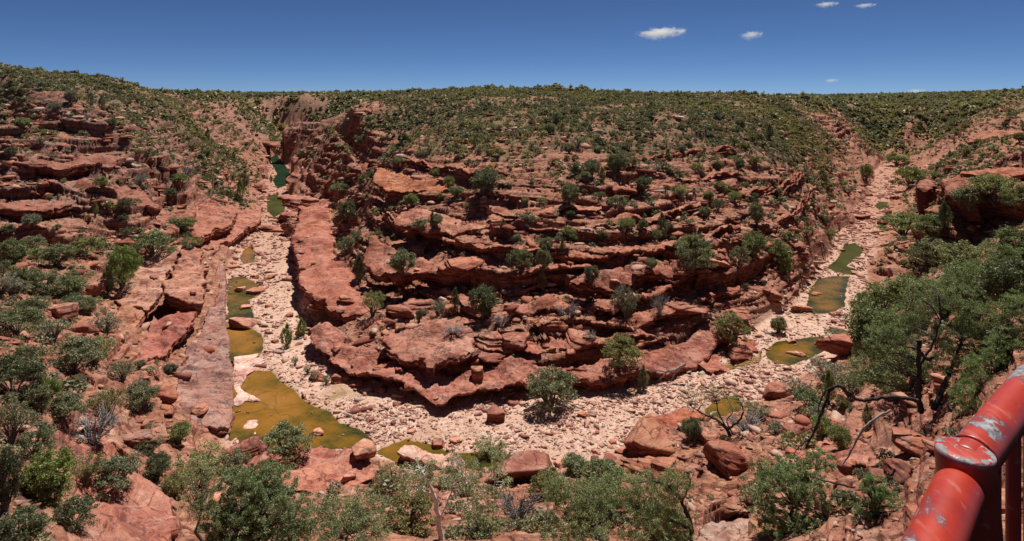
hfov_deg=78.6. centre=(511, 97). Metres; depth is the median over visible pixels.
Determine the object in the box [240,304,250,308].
boulder
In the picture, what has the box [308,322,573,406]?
rock ledge
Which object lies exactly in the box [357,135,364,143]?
shrub
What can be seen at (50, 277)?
shrub
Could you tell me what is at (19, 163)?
boulder
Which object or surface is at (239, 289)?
boulder
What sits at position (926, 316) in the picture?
shrub
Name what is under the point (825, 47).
sky
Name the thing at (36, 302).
shrub
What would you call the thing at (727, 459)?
boulder
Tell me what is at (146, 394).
shrub
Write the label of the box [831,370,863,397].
shrub
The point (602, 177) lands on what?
shrub
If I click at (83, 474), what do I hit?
shrub
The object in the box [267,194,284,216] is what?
pool water
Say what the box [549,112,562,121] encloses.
shrub
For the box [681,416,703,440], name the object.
shrub
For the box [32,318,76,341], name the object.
shrub
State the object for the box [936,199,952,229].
shrub
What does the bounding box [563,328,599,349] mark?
boulder
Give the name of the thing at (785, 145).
shrub
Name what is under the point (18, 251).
shrub
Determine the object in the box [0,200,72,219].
rock ledge
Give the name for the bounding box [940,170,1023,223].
rock outcrop
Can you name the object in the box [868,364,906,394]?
shrub
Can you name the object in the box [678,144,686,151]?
shrub
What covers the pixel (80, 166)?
rock ledge
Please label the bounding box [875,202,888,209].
pool water
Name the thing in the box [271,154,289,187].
pool water
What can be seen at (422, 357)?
boulder
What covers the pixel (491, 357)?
boulder
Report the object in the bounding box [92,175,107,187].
shrub
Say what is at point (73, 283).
shrub
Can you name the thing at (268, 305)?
boulder
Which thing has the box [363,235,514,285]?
rock ledge
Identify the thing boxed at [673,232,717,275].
shrub
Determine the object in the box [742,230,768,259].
shrub
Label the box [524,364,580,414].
shrub
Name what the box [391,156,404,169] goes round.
shrub
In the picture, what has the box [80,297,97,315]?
shrub
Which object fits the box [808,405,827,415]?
shrub
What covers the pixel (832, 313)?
boulder
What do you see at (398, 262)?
shrub
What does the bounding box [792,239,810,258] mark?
boulder
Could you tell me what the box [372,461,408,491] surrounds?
shrub
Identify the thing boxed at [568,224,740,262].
rock ledge
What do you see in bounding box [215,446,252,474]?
shrub
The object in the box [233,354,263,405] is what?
rock slab
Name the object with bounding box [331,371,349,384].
boulder
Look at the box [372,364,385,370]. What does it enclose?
boulder
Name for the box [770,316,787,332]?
shrub
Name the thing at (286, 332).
shrub
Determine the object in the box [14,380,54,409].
shrub
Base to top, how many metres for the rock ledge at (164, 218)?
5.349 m
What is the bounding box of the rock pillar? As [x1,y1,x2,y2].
[914,179,937,214]
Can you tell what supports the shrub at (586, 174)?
on the hillside
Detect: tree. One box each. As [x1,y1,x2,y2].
[175,452,222,540]
[196,457,315,540]
[299,483,391,540]
[397,445,513,540]
[539,462,697,540]
[676,379,755,437]
[748,448,838,540]
[842,275,1003,413]
[848,471,903,522]
[941,242,1023,300]
[946,288,1023,421]
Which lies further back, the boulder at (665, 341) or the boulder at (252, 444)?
the boulder at (665, 341)
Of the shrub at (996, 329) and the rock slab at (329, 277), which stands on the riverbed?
the rock slab at (329, 277)
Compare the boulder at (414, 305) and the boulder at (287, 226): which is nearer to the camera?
the boulder at (414, 305)
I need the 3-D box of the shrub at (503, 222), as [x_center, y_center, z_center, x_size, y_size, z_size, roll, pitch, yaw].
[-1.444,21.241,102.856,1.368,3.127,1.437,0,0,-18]
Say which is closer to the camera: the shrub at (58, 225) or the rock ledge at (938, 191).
the shrub at (58, 225)
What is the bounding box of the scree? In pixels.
[0,101,1023,540]
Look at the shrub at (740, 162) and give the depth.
152.43 m
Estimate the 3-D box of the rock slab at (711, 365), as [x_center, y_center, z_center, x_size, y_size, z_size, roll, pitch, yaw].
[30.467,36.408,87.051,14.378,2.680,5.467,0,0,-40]
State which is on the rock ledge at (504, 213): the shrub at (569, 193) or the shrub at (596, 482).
the shrub at (569, 193)
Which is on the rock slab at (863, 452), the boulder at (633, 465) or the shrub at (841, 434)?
the shrub at (841, 434)
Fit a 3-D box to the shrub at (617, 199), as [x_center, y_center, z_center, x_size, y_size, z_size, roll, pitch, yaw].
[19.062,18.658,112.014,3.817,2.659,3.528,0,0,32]
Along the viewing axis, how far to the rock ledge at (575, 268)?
94.86 m
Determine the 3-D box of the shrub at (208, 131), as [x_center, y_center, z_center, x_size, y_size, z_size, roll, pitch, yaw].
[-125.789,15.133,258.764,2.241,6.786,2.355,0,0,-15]
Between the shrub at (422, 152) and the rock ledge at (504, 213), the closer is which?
the rock ledge at (504, 213)
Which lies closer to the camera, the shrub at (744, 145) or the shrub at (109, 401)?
the shrub at (109, 401)
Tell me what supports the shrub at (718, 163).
on the hillside
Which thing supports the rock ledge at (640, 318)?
on the hillside
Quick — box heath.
[0,62,1023,211]
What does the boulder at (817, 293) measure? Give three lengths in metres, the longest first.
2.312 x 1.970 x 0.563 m
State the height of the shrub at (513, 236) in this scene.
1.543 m
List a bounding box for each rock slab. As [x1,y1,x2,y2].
[62,436,179,540]
[113,245,181,318]
[115,302,148,329]
[129,310,196,371]
[161,248,208,316]
[176,262,234,435]
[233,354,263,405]
[237,445,374,493]
[243,420,257,433]
[290,199,379,323]
[381,318,479,375]
[397,445,464,469]
[652,408,702,429]
[693,518,749,540]
[698,338,758,375]
[795,440,875,479]
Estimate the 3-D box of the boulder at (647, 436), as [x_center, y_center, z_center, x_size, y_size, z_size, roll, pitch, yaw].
[14.223,34.491,63.275,5.121,2.072,5.628,18,16,19]
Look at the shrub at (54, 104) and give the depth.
150.02 m
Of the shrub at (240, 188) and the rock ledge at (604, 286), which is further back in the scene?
the shrub at (240, 188)
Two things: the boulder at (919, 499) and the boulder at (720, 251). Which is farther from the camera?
the boulder at (720, 251)
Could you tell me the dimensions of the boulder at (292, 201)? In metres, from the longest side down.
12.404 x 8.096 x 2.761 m
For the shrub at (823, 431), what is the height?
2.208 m
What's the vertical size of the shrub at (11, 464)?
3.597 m
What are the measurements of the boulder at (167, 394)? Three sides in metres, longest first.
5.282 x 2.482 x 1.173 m
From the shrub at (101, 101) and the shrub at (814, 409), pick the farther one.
the shrub at (101, 101)
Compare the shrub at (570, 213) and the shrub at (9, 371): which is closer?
the shrub at (9, 371)
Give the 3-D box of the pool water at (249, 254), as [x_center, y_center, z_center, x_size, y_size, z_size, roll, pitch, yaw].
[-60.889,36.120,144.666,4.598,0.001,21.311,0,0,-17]
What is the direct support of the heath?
on the hillside
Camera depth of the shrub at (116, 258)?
96.96 m
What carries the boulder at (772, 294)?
on the scree
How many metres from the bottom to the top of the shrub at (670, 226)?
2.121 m
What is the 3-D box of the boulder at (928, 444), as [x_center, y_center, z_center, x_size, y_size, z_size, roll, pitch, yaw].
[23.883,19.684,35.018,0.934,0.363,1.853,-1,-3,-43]
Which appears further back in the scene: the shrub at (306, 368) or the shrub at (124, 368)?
the shrub at (306, 368)
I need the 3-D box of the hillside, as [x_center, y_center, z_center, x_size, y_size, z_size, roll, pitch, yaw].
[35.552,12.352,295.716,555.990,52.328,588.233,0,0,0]
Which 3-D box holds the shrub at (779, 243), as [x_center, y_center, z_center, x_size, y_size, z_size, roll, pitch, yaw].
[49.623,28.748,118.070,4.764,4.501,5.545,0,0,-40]
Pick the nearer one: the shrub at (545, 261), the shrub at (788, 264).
the shrub at (545, 261)
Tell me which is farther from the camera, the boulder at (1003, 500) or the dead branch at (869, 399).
the dead branch at (869, 399)
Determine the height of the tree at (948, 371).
8.296 m
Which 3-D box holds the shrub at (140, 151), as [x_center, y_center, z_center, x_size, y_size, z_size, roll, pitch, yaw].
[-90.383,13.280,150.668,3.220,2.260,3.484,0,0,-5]
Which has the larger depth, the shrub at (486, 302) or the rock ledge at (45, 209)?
the rock ledge at (45, 209)
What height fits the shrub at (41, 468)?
3.135 m
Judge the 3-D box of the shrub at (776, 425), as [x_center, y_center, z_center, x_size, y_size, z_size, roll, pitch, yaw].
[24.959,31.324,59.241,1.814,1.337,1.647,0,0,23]
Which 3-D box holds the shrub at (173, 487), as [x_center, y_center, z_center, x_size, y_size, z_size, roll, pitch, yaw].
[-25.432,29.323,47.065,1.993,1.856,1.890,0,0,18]
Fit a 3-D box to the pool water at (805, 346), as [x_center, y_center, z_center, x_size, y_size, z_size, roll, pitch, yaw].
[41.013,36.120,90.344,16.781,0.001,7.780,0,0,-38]
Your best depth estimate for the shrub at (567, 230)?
102.11 m
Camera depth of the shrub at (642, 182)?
121.56 m
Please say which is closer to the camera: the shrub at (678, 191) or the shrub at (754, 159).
the shrub at (678, 191)
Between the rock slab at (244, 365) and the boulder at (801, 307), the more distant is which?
the boulder at (801, 307)
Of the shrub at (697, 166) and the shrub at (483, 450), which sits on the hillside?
the shrub at (697, 166)
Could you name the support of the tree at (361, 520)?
on the hillside
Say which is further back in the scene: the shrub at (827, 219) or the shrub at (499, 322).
the shrub at (827, 219)
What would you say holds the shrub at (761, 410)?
on the hillside
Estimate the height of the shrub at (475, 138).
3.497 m
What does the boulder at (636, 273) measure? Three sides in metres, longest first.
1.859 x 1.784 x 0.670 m
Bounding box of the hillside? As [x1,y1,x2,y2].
[0,66,1023,540]
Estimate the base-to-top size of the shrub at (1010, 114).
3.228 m
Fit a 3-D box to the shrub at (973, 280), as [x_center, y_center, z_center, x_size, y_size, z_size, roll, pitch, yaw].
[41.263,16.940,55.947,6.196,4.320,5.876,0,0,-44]
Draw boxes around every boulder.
[12,161,29,165]
[27,162,47,167]
[48,302,78,319]
[65,322,99,333]
[83,278,106,296]
[86,261,99,267]
[89,419,101,432]
[123,429,163,450]
[149,273,159,279]
[149,381,177,403]
[160,405,173,415]
[191,403,208,416]
[208,493,220,503]
[220,436,268,463]
[227,265,239,268]
[228,317,260,328]
[234,286,245,291]
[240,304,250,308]
[246,287,265,293]
[248,446,302,476]
[250,274,258,278]
[251,182,268,190]
[254,225,284,231]
[262,141,283,147]
[263,275,275,278]
[265,303,272,307]
[277,210,299,220]
[278,194,290,199]
[280,221,298,229]
[281,195,319,207]
[284,311,293,316]
[285,172,300,182]
[295,250,304,253]
[297,265,307,270]
[310,370,324,381]
[312,427,323,435]
[318,296,326,299]
[331,345,344,351]
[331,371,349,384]
[337,295,354,302]
[341,470,355,481]
[348,379,362,386]
[351,438,376,459]
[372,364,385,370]
[385,304,413,318]
[395,367,404,372]
[401,298,436,313]
[407,428,415,433]
[418,355,425,359]
[418,510,444,526]
[431,438,444,448]
[437,253,486,274]
[441,493,453,499]
[449,435,461,443]
[471,366,483,380]
[475,331,509,350]
[478,351,510,363]
[483,450,553,484]
[487,405,505,423]
[490,219,501,226]
[502,331,529,350]
[511,317,520,324]
[522,376,532,387]
[527,268,535,272]
[529,318,539,323]
[537,320,568,334]
[538,207,557,216]
[548,345,556,351]
[553,459,566,468]
[558,264,567,267]
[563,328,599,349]
[565,349,578,354]
[576,411,587,418]
[586,308,595,314]
[591,448,600,453]
[606,321,617,327]
[609,438,616,443]
[610,279,618,282]
[615,447,626,453]
[620,457,675,478]
[624,415,675,456]
[632,270,644,275]
[633,342,644,349]
[651,331,670,344]
[661,300,710,315]
[696,269,710,271]
[697,430,718,443]
[702,297,714,304]
[702,440,750,478]
[710,259,731,266]
[717,248,725,253]
[726,344,752,360]
[729,308,750,319]
[744,498,759,504]
[747,286,782,302]
[762,382,808,399]
[763,410,786,424]
[780,422,811,438]
[785,351,805,356]
[785,446,799,457]
[791,305,812,311]
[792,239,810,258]
[811,292,822,295]
[815,333,862,354]
[817,417,841,431]
[828,312,836,315]
[836,457,866,475]
[855,214,870,218]
[861,431,872,437]
[866,467,884,485]
[877,220,890,223]
[883,458,912,484]
[889,196,899,199]
[891,427,929,457]
[904,503,917,519]
[917,495,922,505]
[921,439,934,452]
[929,373,952,388]
[1002,488,1022,523]
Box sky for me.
[0,0,1023,94]
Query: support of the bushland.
on the plateau
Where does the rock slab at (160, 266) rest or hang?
on the hillside
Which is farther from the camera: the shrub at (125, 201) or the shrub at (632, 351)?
the shrub at (125, 201)
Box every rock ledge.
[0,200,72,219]
[36,154,120,178]
[66,176,161,215]
[156,211,196,223]
[179,200,237,248]
[201,207,262,250]
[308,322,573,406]
[352,148,369,175]
[361,255,490,319]
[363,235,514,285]
[372,198,542,257]
[373,168,475,196]
[393,207,508,239]
[401,159,528,180]
[483,329,654,355]
[489,204,601,218]
[510,284,672,315]
[514,263,624,278]
[526,202,701,232]
[563,317,741,390]
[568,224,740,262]
[569,248,728,298]
[590,286,740,330]
[612,170,741,195]
[637,145,736,161]
[664,241,773,287]
[731,158,811,201]
[757,174,820,234]
[936,188,945,198]
[959,167,1023,179]
[967,130,1022,144]
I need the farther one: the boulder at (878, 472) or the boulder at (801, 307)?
the boulder at (801, 307)
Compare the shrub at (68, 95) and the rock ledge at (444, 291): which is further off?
the shrub at (68, 95)
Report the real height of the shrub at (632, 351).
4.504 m
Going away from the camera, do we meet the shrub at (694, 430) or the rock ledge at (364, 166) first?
the shrub at (694, 430)
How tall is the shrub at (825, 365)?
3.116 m
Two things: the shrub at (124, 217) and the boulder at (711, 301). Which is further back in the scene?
the shrub at (124, 217)
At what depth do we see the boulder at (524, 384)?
75.14 m
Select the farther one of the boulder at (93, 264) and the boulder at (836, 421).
the boulder at (93, 264)
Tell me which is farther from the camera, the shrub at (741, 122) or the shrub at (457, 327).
the shrub at (741, 122)
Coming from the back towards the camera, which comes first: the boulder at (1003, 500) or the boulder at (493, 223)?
the boulder at (493, 223)
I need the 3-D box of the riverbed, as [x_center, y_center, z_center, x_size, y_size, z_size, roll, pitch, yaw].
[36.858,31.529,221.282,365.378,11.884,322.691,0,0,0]
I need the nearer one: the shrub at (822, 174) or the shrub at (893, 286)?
the shrub at (893, 286)
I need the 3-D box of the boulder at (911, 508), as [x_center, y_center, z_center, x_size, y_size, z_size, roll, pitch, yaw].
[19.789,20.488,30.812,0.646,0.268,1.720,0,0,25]
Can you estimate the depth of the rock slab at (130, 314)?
88.51 m
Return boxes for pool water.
[226,277,259,319]
[226,327,263,360]
[228,370,376,449]
[240,246,255,263]
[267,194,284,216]
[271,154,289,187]
[377,439,510,470]
[705,396,740,416]
[759,336,824,365]
[807,276,848,314]
[828,243,863,274]
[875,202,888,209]
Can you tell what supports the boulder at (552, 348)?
on the rock ledge at (530, 348)
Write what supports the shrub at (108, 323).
on the hillside
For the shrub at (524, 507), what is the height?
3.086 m
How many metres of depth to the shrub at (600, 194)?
113.97 m
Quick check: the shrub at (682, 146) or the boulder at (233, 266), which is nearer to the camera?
the boulder at (233, 266)
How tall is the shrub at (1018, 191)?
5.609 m
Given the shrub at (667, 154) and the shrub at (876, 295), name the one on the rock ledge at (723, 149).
the shrub at (667, 154)
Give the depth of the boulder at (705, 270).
99.42 m
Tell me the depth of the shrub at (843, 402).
59.73 m
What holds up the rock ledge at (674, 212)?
on the hillside
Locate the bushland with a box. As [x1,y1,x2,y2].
[141,83,1023,154]
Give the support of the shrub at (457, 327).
on the rock slab at (434, 345)
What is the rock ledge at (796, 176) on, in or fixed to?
on the hillside
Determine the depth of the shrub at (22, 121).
137.06 m
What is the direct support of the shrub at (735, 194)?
on the hillside
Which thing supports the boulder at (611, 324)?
on the rock ledge at (640, 318)
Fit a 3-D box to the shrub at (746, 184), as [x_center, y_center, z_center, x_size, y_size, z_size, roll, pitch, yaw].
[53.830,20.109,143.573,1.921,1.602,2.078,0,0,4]
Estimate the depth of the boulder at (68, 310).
75.30 m
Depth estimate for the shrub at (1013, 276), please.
46.53 m
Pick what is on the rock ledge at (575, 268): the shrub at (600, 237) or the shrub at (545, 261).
the shrub at (545, 261)
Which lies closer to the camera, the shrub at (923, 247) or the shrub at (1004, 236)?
the shrub at (1004, 236)
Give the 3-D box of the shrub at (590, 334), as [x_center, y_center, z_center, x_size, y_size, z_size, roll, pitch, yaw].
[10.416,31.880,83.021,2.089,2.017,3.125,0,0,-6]
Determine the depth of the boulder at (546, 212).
106.05 m
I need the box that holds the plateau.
[3,65,1023,216]
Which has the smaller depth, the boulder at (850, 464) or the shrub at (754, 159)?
the boulder at (850, 464)
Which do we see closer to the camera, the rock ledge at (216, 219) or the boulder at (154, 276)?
the boulder at (154, 276)
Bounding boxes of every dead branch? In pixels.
[782,384,918,453]
[810,476,853,488]
[841,409,890,465]
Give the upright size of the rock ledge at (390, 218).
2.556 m
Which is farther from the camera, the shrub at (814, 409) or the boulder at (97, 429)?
the shrub at (814, 409)
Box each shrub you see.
[0,112,9,117]
[0,223,16,233]
[0,237,31,267]
[0,259,12,277]
[0,271,19,294]
[0,305,46,334]
[0,348,48,400]
[0,395,37,444]
[0,444,27,511]
[0,503,47,540]
[2,147,18,154]
[5,266,42,281]
[5,278,30,294]
[8,343,52,375]
[10,446,75,500]
[12,294,51,319]
[13,427,59,457]
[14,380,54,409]
[15,117,31,126]
[20,213,41,227]
[22,234,48,249]
[24,247,43,258]
[24,268,67,295]
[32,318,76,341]
[33,136,47,143]
[33,377,48,412]
[35,479,77,510]
[38,243,76,268]
[42,335,107,373]
[45,195,53,200]
[45,378,62,398]
[45,391,89,426]
[46,102,61,111]
[48,274,89,297]
[50,492,101,530]
[51,224,62,229]
[56,295,88,311]
[61,291,85,307]
[62,90,76,102]
[63,398,127,444]
[68,236,105,256]
[68,451,106,485]
[74,333,118,364]
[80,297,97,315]
[87,92,93,106]
[87,386,125,413]
[88,312,123,335]
[90,448,142,499]
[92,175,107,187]
[92,202,98,215]
[97,93,104,109]
[100,263,115,294]
[104,118,117,126]
[105,358,137,382]
[107,244,143,288]
[117,197,133,210]
[117,213,129,219]
[119,227,132,238]
[123,379,146,400]
[125,382,161,410]
[128,230,178,257]
[132,148,144,155]
[133,174,146,184]
[134,435,164,454]
[135,359,146,367]
[143,450,172,481]
[160,471,188,496]
[163,188,178,196]
[163,363,178,373]
[166,420,191,443]
[167,216,197,230]
[169,440,227,488]
[171,172,189,184]
[179,236,203,249]
[180,164,195,174]
[205,127,209,139]
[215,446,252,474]
[231,151,236,161]
[234,179,245,201]
[239,169,250,186]
[259,419,316,464]
[270,138,282,152]
[280,321,293,346]
[291,357,297,364]
[296,317,307,336]
[303,365,311,373]
[310,370,320,377]
[322,374,331,384]
[329,182,349,196]
[335,236,354,252]
[337,200,355,219]
[349,229,361,241]
[352,253,366,281]
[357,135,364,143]
[362,290,385,316]
[364,116,373,121]
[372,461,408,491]
[382,487,436,535]
[385,247,416,274]
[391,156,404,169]
[397,132,409,141]
[403,193,418,205]
[411,218,427,228]
[415,309,423,320]
[418,150,429,157]
[428,211,434,227]
[430,168,439,175]
[430,213,443,227]
[430,299,446,315]
[441,322,465,333]
[443,176,454,189]
[448,186,464,197]
[450,288,459,308]
[456,500,510,539]
[461,250,471,256]
[468,284,500,318]
[470,168,500,195]
[472,135,478,146]
[472,434,505,457]
[483,147,493,155]
[491,312,509,327]
[497,485,541,523]
[500,218,506,233]
[505,247,533,269]
[510,233,520,241]
[522,197,529,204]
[522,211,535,224]
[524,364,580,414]
[526,469,561,502]
[535,244,552,268]
[536,237,553,250]
[537,197,546,203]
[537,266,547,291]
[542,123,555,133]
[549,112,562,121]
[553,300,581,316]
[559,226,580,240]
[559,237,565,250]
[560,183,580,204]
[561,451,588,476]
[564,143,573,153]
[566,210,574,217]
[568,476,626,523]
[569,107,581,113]
[570,136,584,147]
[580,171,591,179]
[581,159,600,177]
[581,457,624,486]
[583,329,598,340]
[584,265,598,286]
[595,191,605,199]
[595,229,609,241]
[599,165,605,182]
[600,332,644,367]
[605,153,628,172]
[608,194,627,206]
[609,284,639,320]
[616,218,636,229]
[627,156,640,166]
[628,201,638,206]
[631,497,696,540]
[633,176,651,190]
[634,131,641,138]
[637,218,648,228]
[637,363,649,390]
[643,109,656,118]
[644,257,658,269]
[649,229,661,240]
[650,291,669,314]
[656,210,667,239]
[663,221,673,232]
[664,150,669,159]
[670,184,688,198]
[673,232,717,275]
[677,123,686,129]
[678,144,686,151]
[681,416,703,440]
[685,234,712,253]
[689,162,704,170]
[698,206,711,217]
[702,191,714,198]
[706,131,713,136]
[710,311,751,344]
[711,199,724,210]
[713,181,725,190]
[714,160,722,168]
[721,184,734,193]
[722,407,769,431]
[727,191,741,202]
[728,245,750,264]
[729,138,738,145]
[735,119,745,126]
[735,159,744,167]
[740,142,749,148]
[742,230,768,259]
[743,182,750,187]
[745,455,773,480]
[747,401,770,420]
[748,133,757,140]
[748,155,762,165]
[748,201,763,225]
[756,133,764,139]
[763,238,789,260]
[766,123,773,138]
[766,420,781,433]
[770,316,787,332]
[779,377,811,397]
[780,143,789,149]
[780,251,793,274]
[791,386,827,407]
[801,216,809,221]
[805,356,849,380]
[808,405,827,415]
[810,413,831,438]
[815,167,829,186]
[820,216,831,222]
[821,368,836,402]
[824,145,832,152]
[824,327,847,335]
[825,229,837,238]
[827,423,851,450]
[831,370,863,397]
[834,395,851,409]
[842,300,908,363]
[845,404,857,412]
[848,290,886,313]
[851,342,863,356]
[854,279,903,311]
[859,163,873,180]
[861,403,871,424]
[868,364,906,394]
[876,211,919,235]
[877,348,935,388]
[880,273,931,307]
[883,152,910,165]
[893,165,926,187]
[900,259,907,265]
[905,235,955,266]
[908,307,935,322]
[910,213,951,236]
[922,282,960,321]
[929,171,938,177]
[929,320,941,347]
[934,240,982,265]
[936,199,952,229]
[937,260,991,299]
[947,186,990,211]
[954,296,986,323]
[962,148,970,154]
[963,159,972,165]
[963,172,1023,206]
[970,324,989,345]
[976,255,1023,305]
[978,153,987,157]
[983,319,995,339]
[987,326,1021,355]
[993,225,1023,257]
[997,184,1023,212]
[1005,112,1014,116]
[1013,132,1023,141]
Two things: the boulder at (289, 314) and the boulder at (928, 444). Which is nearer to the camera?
the boulder at (928, 444)
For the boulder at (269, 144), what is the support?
on the scree
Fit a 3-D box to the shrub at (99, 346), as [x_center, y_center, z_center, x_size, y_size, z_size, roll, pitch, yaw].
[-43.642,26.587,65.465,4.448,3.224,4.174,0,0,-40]
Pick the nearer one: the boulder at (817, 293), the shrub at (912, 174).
the boulder at (817, 293)
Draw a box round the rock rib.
[0,328,96,386]
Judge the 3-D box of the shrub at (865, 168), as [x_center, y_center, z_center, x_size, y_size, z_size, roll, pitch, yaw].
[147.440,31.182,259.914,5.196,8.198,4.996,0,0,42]
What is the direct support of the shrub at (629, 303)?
on the rock ledge at (640, 318)
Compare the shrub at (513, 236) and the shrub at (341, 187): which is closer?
the shrub at (513, 236)
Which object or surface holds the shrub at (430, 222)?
on the rock ledge at (448, 226)
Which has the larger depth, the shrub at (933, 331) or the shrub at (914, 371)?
the shrub at (933, 331)
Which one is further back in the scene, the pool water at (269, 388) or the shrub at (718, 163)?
the shrub at (718, 163)
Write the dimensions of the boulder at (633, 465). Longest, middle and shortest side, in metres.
5.727 x 5.126 x 1.856 m
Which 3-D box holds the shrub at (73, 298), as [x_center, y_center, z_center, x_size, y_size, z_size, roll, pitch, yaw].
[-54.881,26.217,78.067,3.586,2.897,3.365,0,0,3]
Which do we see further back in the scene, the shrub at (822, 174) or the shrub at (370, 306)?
the shrub at (822, 174)
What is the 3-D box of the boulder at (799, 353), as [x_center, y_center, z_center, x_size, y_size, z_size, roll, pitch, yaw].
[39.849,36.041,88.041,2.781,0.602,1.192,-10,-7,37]
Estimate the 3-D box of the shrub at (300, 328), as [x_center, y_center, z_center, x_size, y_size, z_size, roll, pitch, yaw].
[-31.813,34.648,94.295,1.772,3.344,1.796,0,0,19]
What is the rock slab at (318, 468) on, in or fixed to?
on the hillside
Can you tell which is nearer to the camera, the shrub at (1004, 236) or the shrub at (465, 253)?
the shrub at (1004, 236)
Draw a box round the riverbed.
[224,154,903,468]
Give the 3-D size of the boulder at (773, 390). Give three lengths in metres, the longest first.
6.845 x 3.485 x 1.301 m
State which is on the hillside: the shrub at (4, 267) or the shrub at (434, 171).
the shrub at (4, 267)
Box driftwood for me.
[654,363,685,382]
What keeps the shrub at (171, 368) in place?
on the hillside
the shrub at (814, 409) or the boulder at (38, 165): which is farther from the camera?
the boulder at (38, 165)
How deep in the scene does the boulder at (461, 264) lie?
97.42 m
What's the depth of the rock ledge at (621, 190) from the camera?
130.08 m
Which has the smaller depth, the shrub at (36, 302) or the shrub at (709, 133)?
the shrub at (36, 302)
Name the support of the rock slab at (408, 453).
on the riverbed
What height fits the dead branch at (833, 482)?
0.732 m
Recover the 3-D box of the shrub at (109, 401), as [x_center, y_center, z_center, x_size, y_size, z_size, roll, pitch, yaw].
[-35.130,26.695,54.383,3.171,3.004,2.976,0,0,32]
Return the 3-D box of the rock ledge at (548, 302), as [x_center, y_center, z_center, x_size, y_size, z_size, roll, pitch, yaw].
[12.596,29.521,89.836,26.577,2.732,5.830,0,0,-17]
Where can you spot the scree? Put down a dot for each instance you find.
(806, 421)
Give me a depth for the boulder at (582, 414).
70.58 m
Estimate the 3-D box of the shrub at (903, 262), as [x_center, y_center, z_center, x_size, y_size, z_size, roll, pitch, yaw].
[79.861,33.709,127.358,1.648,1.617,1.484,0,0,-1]
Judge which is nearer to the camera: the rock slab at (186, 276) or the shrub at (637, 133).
the rock slab at (186, 276)
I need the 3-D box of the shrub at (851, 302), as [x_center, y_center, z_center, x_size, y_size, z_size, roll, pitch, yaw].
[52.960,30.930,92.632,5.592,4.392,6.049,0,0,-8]
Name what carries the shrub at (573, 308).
on the hillside
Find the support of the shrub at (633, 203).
on the rock ledge at (674, 212)
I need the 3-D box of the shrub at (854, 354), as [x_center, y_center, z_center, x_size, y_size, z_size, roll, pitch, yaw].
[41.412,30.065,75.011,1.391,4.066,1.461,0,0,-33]
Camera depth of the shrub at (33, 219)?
113.58 m
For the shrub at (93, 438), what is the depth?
48.99 m
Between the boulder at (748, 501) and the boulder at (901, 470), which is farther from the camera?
the boulder at (748, 501)
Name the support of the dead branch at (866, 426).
on the hillside
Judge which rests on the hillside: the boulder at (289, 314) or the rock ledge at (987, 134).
the rock ledge at (987, 134)
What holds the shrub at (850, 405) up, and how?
on the hillside
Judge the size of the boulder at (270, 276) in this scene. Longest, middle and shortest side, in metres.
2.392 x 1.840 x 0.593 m
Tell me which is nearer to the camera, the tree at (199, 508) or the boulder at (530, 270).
the tree at (199, 508)
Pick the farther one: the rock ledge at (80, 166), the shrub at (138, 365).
the rock ledge at (80, 166)
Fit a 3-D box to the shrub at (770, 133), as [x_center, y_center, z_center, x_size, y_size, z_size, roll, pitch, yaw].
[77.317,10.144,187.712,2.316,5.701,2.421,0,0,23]
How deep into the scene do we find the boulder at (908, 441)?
38.78 m
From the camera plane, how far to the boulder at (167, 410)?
64.28 m
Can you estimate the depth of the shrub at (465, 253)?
100.95 m
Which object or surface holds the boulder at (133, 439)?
on the hillside
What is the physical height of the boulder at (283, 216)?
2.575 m
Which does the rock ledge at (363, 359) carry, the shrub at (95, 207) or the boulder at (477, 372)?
the boulder at (477, 372)
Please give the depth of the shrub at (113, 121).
150.56 m
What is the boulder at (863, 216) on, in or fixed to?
on the riverbed
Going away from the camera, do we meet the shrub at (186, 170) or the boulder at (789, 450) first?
the boulder at (789, 450)
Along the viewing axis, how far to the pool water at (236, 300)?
113.05 m
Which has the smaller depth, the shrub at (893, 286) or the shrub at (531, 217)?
the shrub at (893, 286)
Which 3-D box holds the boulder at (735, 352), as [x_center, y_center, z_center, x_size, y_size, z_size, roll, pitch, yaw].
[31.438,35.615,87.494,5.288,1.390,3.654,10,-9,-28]
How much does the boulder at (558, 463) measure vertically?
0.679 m
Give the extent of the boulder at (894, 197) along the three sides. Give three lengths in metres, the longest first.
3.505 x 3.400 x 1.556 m
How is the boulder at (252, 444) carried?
on the rock slab at (318, 468)
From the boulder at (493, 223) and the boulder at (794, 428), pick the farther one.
the boulder at (493, 223)
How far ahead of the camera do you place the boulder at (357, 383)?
78.05 m
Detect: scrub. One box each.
[0,64,1023,274]
[0,189,1023,540]
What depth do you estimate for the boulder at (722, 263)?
101.94 m
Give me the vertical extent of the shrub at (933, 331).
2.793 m
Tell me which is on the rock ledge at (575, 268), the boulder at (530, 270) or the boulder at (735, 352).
the boulder at (530, 270)
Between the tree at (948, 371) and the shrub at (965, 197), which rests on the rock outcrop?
the shrub at (965, 197)
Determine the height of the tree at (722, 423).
5.040 m
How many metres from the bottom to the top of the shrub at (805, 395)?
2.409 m
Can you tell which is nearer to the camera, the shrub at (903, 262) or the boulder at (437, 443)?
the boulder at (437, 443)
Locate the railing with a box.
[901,360,1023,540]
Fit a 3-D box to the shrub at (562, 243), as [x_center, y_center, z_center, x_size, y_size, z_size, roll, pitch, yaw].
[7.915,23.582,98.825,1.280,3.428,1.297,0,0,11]
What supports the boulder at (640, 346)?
on the rock ledge at (530, 348)
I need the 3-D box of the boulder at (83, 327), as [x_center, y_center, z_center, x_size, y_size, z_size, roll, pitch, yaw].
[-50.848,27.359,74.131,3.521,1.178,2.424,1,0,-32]

